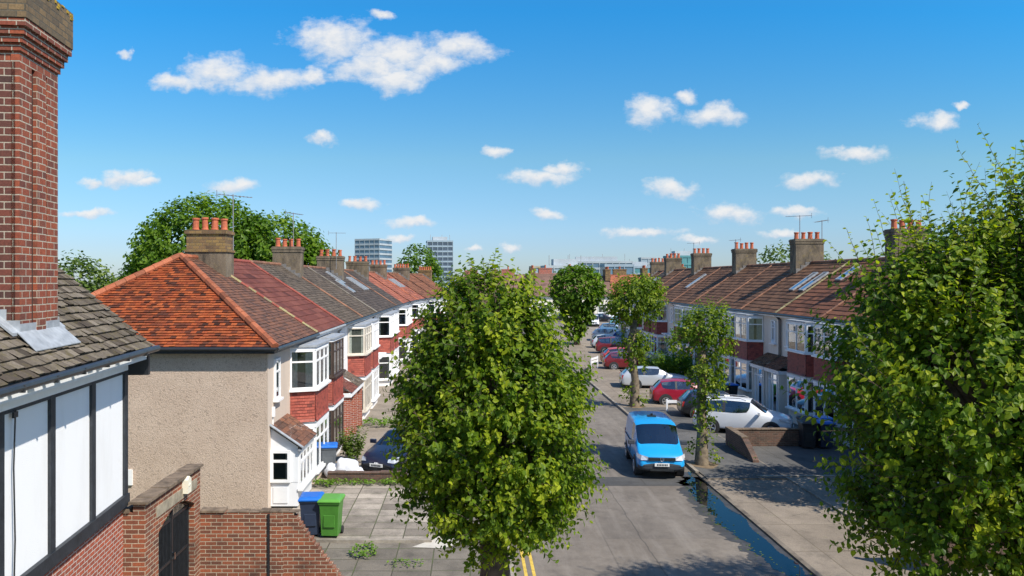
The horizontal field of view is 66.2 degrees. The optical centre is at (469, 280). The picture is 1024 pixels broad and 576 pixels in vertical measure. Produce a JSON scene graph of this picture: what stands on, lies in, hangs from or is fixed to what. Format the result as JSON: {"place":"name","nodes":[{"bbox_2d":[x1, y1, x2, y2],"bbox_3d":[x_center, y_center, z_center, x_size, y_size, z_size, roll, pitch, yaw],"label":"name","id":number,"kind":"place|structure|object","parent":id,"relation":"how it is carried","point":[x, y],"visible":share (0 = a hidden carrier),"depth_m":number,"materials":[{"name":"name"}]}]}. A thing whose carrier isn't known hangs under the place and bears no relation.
{"place":"outdoors","nodes":[
{"label":"outdoors","id":0,"kind":"place"},
{"bbox_2d":[0,0,160,575],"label":"timber house","id":1,"kind":"structure","parent":0,"point":[72,351],"depth_m":12.07,"materials":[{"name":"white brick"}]},
{"bbox_2d":[272,482,429,537],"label":"garden slabs","id":2,"kind":"structure","parent":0,"point":[368,511],"depth_m":23.89,"materials":[{"name":"concrete"}]},
{"bbox_2d":[298,491,323,534],"bbox_3d":[-4.421,6.507,21.859,0.644,1.110,0.800,0,0,-4],"label":"wheelie bin","id":3,"kind":"object","parent":2,"relation":"on","point":[309,511],"visible":0.84,"depth_m":21.53,"materials":[{"name":"blue plastic"}]},
{"bbox_2d":[317,493,344,535],"bbox_3d":[-3.840,6.518,21.759,0.632,1.089,0.785,0,0,3],"label":"wheelie bin","id":4,"kind":"object","parent":2,"relation":"on","point":[330,506],"visible":1,"depth_m":21.45,"materials":[{"name":"green plastic"}]},
{"bbox_2d":[313,477,396,484],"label":"weeds","id":5,"kind":"object","parent":2,"relation":"on","point":[366,481],"visible":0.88,"depth_m":27.12,"materials":[{"name":"green plant"}]},
{"bbox_2d":[314,527,432,542],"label":"garden kerb","id":6,"kind":"structure","parent":2,"relation":"on","point":[373,540],"depth_m":21.27,"materials":[{"name":"concrete"}]},
{"bbox_2d":[320,543,429,575],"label":"front yard paving","id":7,"kind":"structure","parent":0,"point":[345,562],"depth_m":19.99,"materials":[{"name":"concrete"}]},
{"bbox_2d":[200,507,340,575],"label":"raked wall","id":8,"kind":"structure","parent":7,"relation":"on","point":[260,542],"depth_m":18.60,"materials":[{"name":"brick"}]},
{"bbox_2d":[348,540,377,556],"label":"weeds","id":9,"kind":"object","parent":7,"relation":"on","point":[362,553],"visible":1,"depth_m":20.33,"materials":[{"name":"green plant"}]},
{"bbox_2d":[318,354,458,481],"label":"front yard paving","id":10,"kind":"structure","parent":0,"point":[376,431],"depth_m":39.02,"materials":[{"name":"concrete"}]},
{"bbox_2d":[322,442,337,473],"bbox_3d":[-5.201,6.552,28.909,0.638,1.100,0.792,0,0,-8],"label":"wheelie bin","id":11,"kind":"object","parent":10,"relation":"on","point":[329,452],"visible":0.59,"depth_m":28.59,"materials":[{"name":"grey plastic"}]},
{"bbox_2d":[334,457,358,470],"bbox_3d":[-4.453,6.741,28.260,0.998,0.728,0.721,0,0,0],"label":"rubbish sack","id":12,"kind":"object","parent":10,"relation":"on","point":[347,464],"visible":0.63,"depth_m":28.01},
{"bbox_2d":[336,424,368,458],"bbox_3d":[-4.622,6.332,30.909,1.248,1.474,1.127,0,0,0],"label":"shrub","id":13,"kind":"object","parent":10,"relation":"on","point":[355,449],"visible":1,"depth_m":30.79,"materials":[{"name":"green plant"}]},
{"bbox_2d":[327,470,407,481],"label":"garden wall","id":14,"kind":"structure","parent":10,"relation":"on","point":[342,475],"depth_m":27.50,"materials":[{"name":"brick"}]},
{"bbox_2d":[363,414,405,426],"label":"weeds","id":15,"kind":"object","parent":10,"relation":"on","point":[384,423],"visible":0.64,"depth_m":38.30,"materials":[{"name":"green plant"}]},
{"bbox_2d":[361,428,410,470],"bbox_3d":[-2.609,6.473,30.328,2.150,1.524,4.148,0,0,23],"label":"parked car","id":16,"kind":"object","parent":10,"relation":"on","point":[373,458],"visible":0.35,"depth_m":28.78,"materials":[{"name":"blue paint"}]},
{"bbox_2d":[426,405,510,575],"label":"pavement","id":17,"kind":"structure","parent":0,"point":[452,564],"depth_m":19.77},
{"bbox_2d":[413,536,457,547],"bbox_3d":[-0.925,7.100,21.300,1.250,0.001,1.000,0,0,0],"label":"cement patch","id":18,"kind":"object","parent":17,"relation":"on","point":[432,544],"visible":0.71,"depth_m":21.10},
{"bbox_2d":[379,248,609,575],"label":"street tree","id":19,"kind":"object","parent":17,"relation":"on","point":[487,469],"visible":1,"depth_m":12.58,"materials":[{"name":"green plant"}]},
{"bbox_2d":[497,265,535,305],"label":"cross street house","id":20,"kind":"structure","parent":0,"point":[512,274],"depth_m":154.82,"materials":[{"name":"brown brick"}]},
{"bbox_2d":[57,0,1023,281],"label":"sky","id":21,"kind":"structure","parent":0,"point":[537,132],"materials":[{"name":"blue"}]},
{"bbox_2d":[535,264,572,316],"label":"cross street house","id":22,"kind":"structure","parent":0,"point":[544,274],"depth_m":154.16,"materials":[{"name":"red brick"}]},
{"bbox_2d":[575,267,611,314],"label":"cross street house","id":23,"kind":"structure","parent":0,"point":[606,276],"depth_m":153.64,"materials":[{"name":"white brick"}]},
{"bbox_2d":[610,265,647,314],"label":"cross street house","id":24,"kind":"structure","parent":0,"point":[621,272],"depth_m":155.54,"materials":[{"name":"red brick"}]},
{"bbox_2d":[512,320,776,575],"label":"road","id":25,"kind":"structure","parent":0,"point":[647,531],"depth_m":22.24,"materials":[{"name":"asphalt"}]},
{"bbox_2d":[593,477,704,485],"bbox_3d":[6.240,7.196,28.125,4.280,0.001,1.250,0,0,0],"label":"road patch","id":26,"kind":"object","parent":25,"relation":"on","point":[640,481],"visible":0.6,"depth_m":28.09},
{"bbox_2d":[624,411,686,475],"bbox_3d":[7.117,6.232,30.466,2.180,2.005,4.488,0,0,5],"label":"delivery van","id":27,"kind":"object","parent":25,"relation":"on","point":[652,443],"visible":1,"depth_m":29.82,"materials":[{"name":"blue paint"}]},
{"bbox_2d":[676,472,813,575],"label":"wet road edge","id":28,"kind":"object","parent":25,"relation":"on","point":[764,566],"visible":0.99,"depth_m":22.40,"materials":[{"name":"liquid"}]},
{"bbox_2d":[686,472,805,575],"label":"puddle","id":29,"kind":"object","parent":28,"relation":"on","point":[736,522],"visible":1,"depth_m":22.66,"materials":[{"name":"blue liquid"}]},
{"bbox_2d":[696,473,821,575],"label":"kerb","id":30,"kind":"structure","parent":25,"relation":"on","point":[799,559],"depth_m":22.52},
{"bbox_2d":[580,321,711,418],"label":"front yard paving","id":31,"kind":"structure","parent":0,"point":[586,346],"depth_m":83.38,"materials":[{"name":"concrete"}]},
{"bbox_2d":[590,334,620,346],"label":"parked car","id":32,"kind":"object","parent":31,"relation":"on","point":[593,340],"visible":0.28,"depth_m":82.81,"materials":[{"name":"silver metal"}]},
{"bbox_2d":[595,337,636,352],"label":"parked car","id":33,"kind":"object","parent":31,"relation":"on","point":[601,347],"visible":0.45,"depth_m":76.31,"materials":[{"name":"red paint"}]},
{"bbox_2d":[602,351,650,369],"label":"parked car","id":34,"kind":"object","parent":31,"relation":"on","point":[612,362],"visible":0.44,"depth_m":62.72,"materials":[{"name":"red paint"}]},
{"bbox_2d":[619,366,687,388],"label":"parked car","id":35,"kind":"object","parent":31,"relation":"on","point":[646,378],"visible":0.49,"depth_m":51.63,"materials":[{"name":"silver metal"}]},
{"bbox_2d":[650,347,696,374],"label":"shrub","id":36,"kind":"object","parent":31,"relation":"on","point":[668,363],"visible":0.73,"depth_m":56.88,"materials":[{"name":"green plant"}]},
{"bbox_2d":[649,378,717,404],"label":"parked car","id":37,"kind":"object","parent":31,"relation":"on","point":[659,392],"visible":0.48,"depth_m":44.99,"materials":[{"name":"paint"}]},
{"bbox_2d":[554,321,787,479],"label":"pavement","id":38,"kind":"structure","parent":0,"point":[609,384],"depth_m":54.17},
{"bbox_2d":[548,262,607,344],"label":"street tree","id":39,"kind":"object","parent":38,"relation":"on","point":[579,312],"visible":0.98,"depth_m":85.77,"materials":[{"name":"green plant"}]},
{"bbox_2d":[554,325,698,473],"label":"kerb","id":40,"kind":"structure","parent":38,"relation":"on","point":[687,464],"depth_m":44.35,"materials":[{"name":"concrete"}]},
{"bbox_2d":[623,407,785,477],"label":"pavement tarmac","id":41,"kind":"structure","parent":38,"relation":"on","point":[733,464],"depth_m":31.84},
{"bbox_2d":[689,461,718,468],"bbox_3d":[9.074,7.097,30.270,1.097,0.001,1.321,0,0,0],"label":"tree pit","id":42,"kind":"object","parent":41,"relation":"on","point":[711,465],"visible":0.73,"depth_m":30.10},
{"bbox_2d":[661,294,738,465],"bbox_3d":[8.905,3.875,30.328,2.859,6.682,2.597,0,0,0],"label":"street tree","id":43,"kind":"object","parent":42,"relation":"on","point":[704,373],"visible":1,"depth_m":30.08,"materials":[{"name":"green plant"}]},
{"bbox_2d":[755,475,862,476],"bbox_3d":[13.200,7.112,28.470,5.600,0.075,0.180,0,0,0],"label":"yard edging","id":44,"kind":"object","parent":38,"relation":"on","point":[799,475],"visible":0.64,"depth_m":28.47,"materials":[{"name":"concrete"}]},
{"bbox_2d":[716,423,874,474],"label":"front yard paving","id":45,"kind":"structure","parent":0,"point":[791,460],"depth_m":31.51,"materials":[{"name":"concrete"}]},
{"bbox_2d":[677,389,752,417],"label":"parked car","id":46,"kind":"object","parent":45,"relation":"on","point":[684,406],"visible":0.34,"depth_m":40.66,"materials":[{"name":"red paint"}]},
{"bbox_2d":[692,394,793,432],"bbox_3d":[12.827,6.349,36.887,4.440,1.773,2.210,0,0,26],"label":"parked car","id":47,"kind":"object","parent":45,"relation":"on","point":[756,414],"visible":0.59,"depth_m":36.24,"materials":[{"name":"white paint"}]},
{"bbox_2d":[725,426,799,462],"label":"brick wall","id":48,"kind":"structure","parent":45,"relation":"on","point":[742,440],"depth_m":33.67,"materials":[{"name":"brick"}]},
{"bbox_2d":[797,419,818,447],"bbox_3d":[14.351,6.526,33.359,0.668,1.152,0.830,0,0,6],"label":"wheelie bin","id":49,"kind":"object","parent":45,"relation":"on","point":[807,429],"visible":0.85,"depth_m":33.04,"materials":[{"name":"black plastic"}]},
{"bbox_2d":[815,419,835,447],"bbox_3d":[15.050,6.526,33.359,0.668,1.152,0.830,0,0,-3],"label":"wheelie bin","id":50,"kind":"object","parent":45,"relation":"on","point":[822,443],"visible":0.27,"depth_m":33.05,"materials":[{"name":"blue plastic"}]},
{"bbox_2d":[709,480,921,575],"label":"pavement","id":51,"kind":"structure","parent":0,"point":[789,514],"depth_m":22.91,"materials":[{"name":"concrete"}]},
{"bbox_2d":[789,477,1010,575],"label":"front yard paving","id":52,"kind":"structure","parent":0,"point":[814,487],"depth_m":26.68,"materials":[{"name":"concrete"}]},
{"bbox_2d":[786,477,920,562],"bbox_3d":[11.460,7.122,23.885,0.080,0.055,8.970,0,0,0],"label":"yard edging","id":53,"kind":"object","parent":52,"relation":"on","point":[813,494],"visible":0.5,"depth_m":25.69,"materials":[{"name":"concrete"}]},
{"bbox_2d":[922,501,1020,570],"bbox_3d":[13.630,6.210,19.336,5.120,1.800,0.142,0,0,-4],"label":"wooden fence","id":54,"kind":"object","parent":52,"relation":"on","point":[945,557],"visible":0.02,"depth_m":19.14,"materials":[{"name":"brown wood"}]},
{"label":"ground","id":55,"kind":"structure","parent":0,"visible":0},
{"bbox_2d":[58,249,130,292],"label":"broadleaf tree","id":56,"kind":"object","parent":55,"relation":"on","point":[78,262],"visible":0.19,"depth_m":45.80,"materials":[{"name":"green plant"}]},
{"bbox_2d":[122,464,203,575],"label":"gate wall","id":57,"kind":"structure","parent":55,"relation":"on","point":[155,543],"depth_m":16.76,"materials":[{"name":"brick"}]},
{"bbox_2d":[91,190,330,514],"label":"terraced house","id":58,"kind":"structure","parent":55,"relation":"on","point":[230,392],"depth_m":24.21,"materials":[{"name":"paint"}]},
{"bbox_2d":[273,357,283,401],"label":"window","id":59,"kind":"structure","parent":58,"relation":"in","point":[277,361],"depth_m":25.00,"materials":[{"name":"white plastic"}]},
{"bbox_2d":[270,438,316,490],"bbox_3d":[-5.677,6.125,25.368,1.005,1.750,2.245,0,0,0],"label":"porch window","id":60,"kind":"structure","parent":58,"relation":"in","point":[280,460],"depth_m":24.32,"materials":[{"name":"white plastic"}]},
{"bbox_2d":[290,415,328,474],"bbox_3d":[-5.748,5.900,28.450,0.997,1.640,3.320,0,0,0],"label":"bay window","id":61,"kind":"structure","parent":58,"relation":"in","point":[322,430],"depth_m":27.99,"materials":[{"name":"white plastic"}]},
{"bbox_2d":[289,344,330,391],"bbox_3d":[-5.748,3.110,28.450,0.997,1.420,3.320,0,0,0],"label":"bay window","id":62,"kind":"structure","parent":58,"relation":"in","point":[309,369],"depth_m":27.17,"materials":[{"name":"white plastic"}]},
{"bbox_2d":[117,191,344,279],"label":"broadleaf tree","id":63,"kind":"object","parent":55,"relation":"on","point":[251,230],"visible":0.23,"depth_m":59.45,"materials":[{"name":"green plant"}]},
{"bbox_2d":[232,259,357,455],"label":"terraced house","id":64,"kind":"structure","parent":55,"relation":"on","point":[301,308],"depth_m":32.85,"materials":[{"name":"red tile"}]},
{"bbox_2d":[328,401,343,451],"bbox_3d":[-5.748,5.898,31.950,0.997,1.644,3.320,0,0,0],"label":"bay window","id":65,"kind":"structure","parent":64,"relation":"in","point":[336,417],"depth_m":31.51,"materials":[{"name":"brown glass"}]},
{"bbox_2d":[329,337,345,378],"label":"bay window","id":66,"kind":"structure","parent":64,"relation":"in","point":[336,348],"depth_m":31.51,"materials":[{"name":"brown glass"}]},
{"bbox_2d":[250,209,372,429],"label":"terraced house","id":67,"kind":"structure","parent":55,"relation":"on","point":[286,265],"depth_m":40.03,"materials":[{"name":"grey tile"}]},
{"bbox_2d":[347,325,372,355],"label":"bay window","id":68,"kind":"structure","parent":67,"relation":"in","point":[359,339],"depth_m":39.95,"materials":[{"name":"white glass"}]},
{"bbox_2d":[350,375,372,412],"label":"bay window","id":69,"kind":"structure","parent":67,"relation":"in","point":[366,389],"depth_m":40.70,"materials":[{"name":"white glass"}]},
{"bbox_2d":[304,265,382,408],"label":"terraced house","id":70,"kind":"structure","parent":55,"relation":"on","point":[367,312],"depth_m":45.48,"materials":[{"name":"brown tile"}]},
{"bbox_2d":[371,368,379,401],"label":"bay window","id":71,"kind":"structure","parent":70,"relation":"in","point":[375,394],"depth_m":44.12,"materials":[{"name":"white plastic"}]},
{"bbox_2d":[371,322,379,349],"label":"bay window","id":72,"kind":"structure","parent":70,"relation":"in","point":[375,344],"depth_m":44.12,"materials":[{"name":"white plastic"}]},
{"bbox_2d":[307,231,394,385],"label":"terraced house","id":73,"kind":"structure","parent":55,"relation":"on","point":[330,268],"depth_m":53.01,"materials":[{"name":"tile"}]},
{"bbox_2d":[378,354,393,380],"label":"bay window","id":74,"kind":"structure","parent":73,"relation":"in","point":[383,362],"depth_m":52.94,"materials":[{"name":"white plastic"}]},
{"bbox_2d":[378,315,393,337],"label":"bay window","id":75,"kind":"structure","parent":73,"relation":"in","point":[386,323],"depth_m":52.94,"materials":[{"name":"white plastic"}]},
{"bbox_2d":[344,271,399,375],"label":"terraced house","id":76,"kind":"structure","parent":55,"relation":"on","point":[351,280],"depth_m":58.55,"materials":[{"name":"tile"}]},
{"bbox_2d":[355,238,391,271],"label":"tower block","id":77,"kind":"structure","parent":55,"relation":"on","point":[378,249],"depth_m":473.63,"materials":[{"name":"concrete"}]},
{"bbox_2d":[344,256,409,364],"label":"terraced house","id":78,"kind":"structure","parent":55,"relation":"on","point":[359,270],"depth_m":67.09,"materials":[{"name":"tile"}]},
{"bbox_2d":[397,308,409,325],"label":"bay window","id":79,"kind":"structure","parent":78,"relation":"in","point":[403,320],"depth_m":66.37,"materials":[{"name":"white plastic"}]},
{"bbox_2d":[369,275,412,359],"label":"terraced house","id":80,"kind":"structure","parent":55,"relation":"on","point":[388,290],"depth_m":71.73,"materials":[{"name":"tile"}]},
{"bbox_2d":[369,260,421,347],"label":"terraced house","id":81,"kind":"structure","parent":55,"relation":"on","point":[377,272],"depth_m":80.37,"materials":[{"name":"tile"}]},
{"bbox_2d":[387,274,426,329],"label":"terraced house","id":82,"kind":"structure","parent":55,"relation":"on","point":[417,296],"depth_m":85.13,"materials":[{"name":"tile"}]},
{"bbox_2d":[387,264,437,319],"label":"terraced house","id":83,"kind":"structure","parent":55,"relation":"on","point":[400,274],"depth_m":93.77,"materials":[{"name":"brown tile"}]},
{"bbox_2d":[396,243,445,287],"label":"broadleaf tree","id":84,"kind":"object","parent":55,"relation":"on","point":[430,261],"visible":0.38,"depth_m":123.05,"materials":[{"name":"green plant"}]},
{"bbox_2d":[410,273,442,312],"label":"terraced house","id":85,"kind":"structure","parent":55,"relation":"on","point":[419,283],"depth_m":98.91,"materials":[{"name":"brown tile"}]},
{"bbox_2d":[411,266,446,312],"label":"terraced house","id":86,"kind":"structure","parent":55,"relation":"on","point":[424,275],"depth_m":108.13,"materials":[{"name":"brown tile"}]},
{"bbox_2d":[426,235,452,289],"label":"tower block","id":87,"kind":"structure","parent":55,"relation":"on","point":[442,247],"depth_m":493.26,"materials":[{"name":"concrete"}]},
{"bbox_2d":[540,259,587,272],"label":"skyline building","id":88,"kind":"structure","parent":55,"relation":"on","point":[556,264],"depth_m":297.34,"materials":[{"name":"concrete"}]},
{"bbox_2d":[569,254,632,272],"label":"skyline building","id":89,"kind":"structure","parent":55,"relation":"on","point":[595,262],"depth_m":415.31,"materials":[{"name":"concrete"}]},
{"bbox_2d":[599,264,633,275],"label":"skyline building","id":90,"kind":"structure","parent":55,"relation":"on","point":[629,268],"depth_m":324.92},
{"bbox_2d":[618,258,663,334],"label":"terraced house","id":91,"kind":"structure","parent":55,"relation":"on","point":[656,268],"depth_m":91.44,"materials":[{"name":"brown brick"}]},
{"bbox_2d":[629,253,684,348],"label":"terraced house","id":92,"kind":"structure","parent":55,"relation":"on","point":[672,267],"depth_m":80.63,"materials":[{"name":"brick"}]},
{"bbox_2d":[643,268,690,357],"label":"terraced house","id":93,"kind":"structure","parent":55,"relation":"on","point":[678,278],"depth_m":72.51,"materials":[{"name":"brown tile"}]},
{"bbox_2d":[663,251,691,267],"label":"skyline building","id":94,"kind":"structure","parent":55,"relation":"on","point":[685,256],"depth_m":415.19,"materials":[{"name":"glass"}]},
{"bbox_2d":[650,241,720,358],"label":"terraced house","id":95,"kind":"structure","parent":55,"relation":"on","point":[701,268],"depth_m":67.56,"materials":[{"name":"brown tile"}]},
{"bbox_2d":[650,336,666,355],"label":"bay window","id":96,"kind":"structure","parent":95,"relation":"in","point":[659,343],"depth_m":67.53,"materials":[{"name":"white plastic"}]},
{"bbox_2d":[668,266,731,371],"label":"terraced house","id":97,"kind":"structure","parent":55,"relation":"on","point":[696,291],"depth_m":61.73,"materials":[{"name":"brown tile"}]},
{"bbox_2d":[674,308,684,326],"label":"bay window","id":98,"kind":"structure","parent":97,"relation":"in","point":[677,311],"depth_m":60.79,"materials":[{"name":"white plastic"}]},
{"bbox_2d":[684,238,772,380],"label":"terraced house","id":99,"kind":"structure","parent":55,"relation":"on","point":[746,267],"depth_m":57.65,"materials":[{"name":"tile"}]},
{"bbox_2d":[713,262,789,382],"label":"terraced house","id":100,"kind":"structure","parent":55,"relation":"on","point":[737,299],"depth_m":50.41,"materials":[{"name":"tile"}]},
{"bbox_2d":[718,356,733,382],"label":"bay window","id":101,"kind":"structure","parent":100,"relation":"in","point":[730,376],"depth_m":48.86,"materials":[{"name":"white plastic"}]},
{"bbox_2d":[732,213,850,406],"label":"terraced house","id":102,"kind":"structure","parent":55,"relation":"on","point":[757,328],"depth_m":45.56,"materials":[{"name":"tile"}]},
{"bbox_2d":[734,360,751,391],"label":"bay window","id":103,"kind":"structure","parent":102,"relation":"in","point":[742,371],"depth_m":46.22,"materials":[{"name":"white plastic"}]},
{"bbox_2d":[732,316,763,341],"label":"bay window","id":104,"kind":"structure","parent":102,"relation":"in","point":[746,329],"depth_m":45.56,"materials":[{"name":"white plastic"}]},
{"bbox_2d":[757,240,840,263],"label":"broadleaf tree","id":105,"kind":"object","parent":55,"relation":"on","point":[769,257],"visible":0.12,"depth_m":87.52,"materials":[{"name":"green plant"}]},
{"bbox_2d":[763,257,884,424],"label":"terraced house","id":106,"kind":"structure","parent":55,"relation":"on","point":[796,360],"depth_m":39.69,"materials":[{"name":"brown tile"}]},
{"bbox_2d":[785,376,812,415],"bbox_3d":[16.498,5.630,38.725,0.997,1.640,3.070,0,0,0],"label":"bay window","id":107,"kind":"structure","parent":106,"relation":"in","point":[794,403],"depth_m":38.48,"materials":[{"name":"white plastic"}]},
{"bbox_2d":[785,323,812,354],"bbox_3d":[16.498,2.840,38.725,0.997,1.420,3.070,0,0,0],"label":"bay window","id":108,"kind":"structure","parent":106,"relation":"in","point":[794,345],"depth_m":38.45,"materials":[{"name":"white plastic"}]},
{"bbox_2d":[811,219,928,453],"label":"terraced house","id":109,"kind":"structure","parent":55,"relation":"on","point":[838,310],"depth_m":36.22,"materials":[{"name":"brown tile"}]},
{"bbox_2d":[812,383,844,427],"bbox_3d":[16.498,5.630,35.675,0.997,1.640,3.070,0,0,0],"label":"bay window","id":110,"kind":"structure","parent":109,"relation":"in","point":[821,409],"depth_m":35.86,"materials":[{"name":"white plastic"}]},
{"bbox_2d":[811,326,856,361],"bbox_3d":[16.498,2.840,35.675,0.997,1.420,3.070,0,0,0],"label":"bay window","id":111,"kind":"structure","parent":109,"relation":"in","point":[817,330],"depth_m":35.83,"materials":[{"name":"white plastic"}]},
{"bbox_2d":[780,122,1023,575],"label":"broadleaf tree","id":112,"kind":"object","parent":55,"relation":"on","point":[962,297],"visible":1,"depth_m":12.39,"materials":[{"name":"green plant"}]},
{"bbox_2d":[822,282,1023,496],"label":"broadleaf tree","id":113,"kind":"object","parent":55,"relation":"on","point":[869,368],"visible":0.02,"depth_m":24.65,"materials":[{"name":"green plant"}]},
{"label":"tree pit","id":114,"kind":"structure","parent":0,"visible":0},
{"bbox_2d":[599,270,668,406],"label":"street tree","id":115,"kind":"object","parent":114,"relation":"on","point":[619,298],"visible":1,"depth_m":43.96,"materials":[{"name":"green plant"}]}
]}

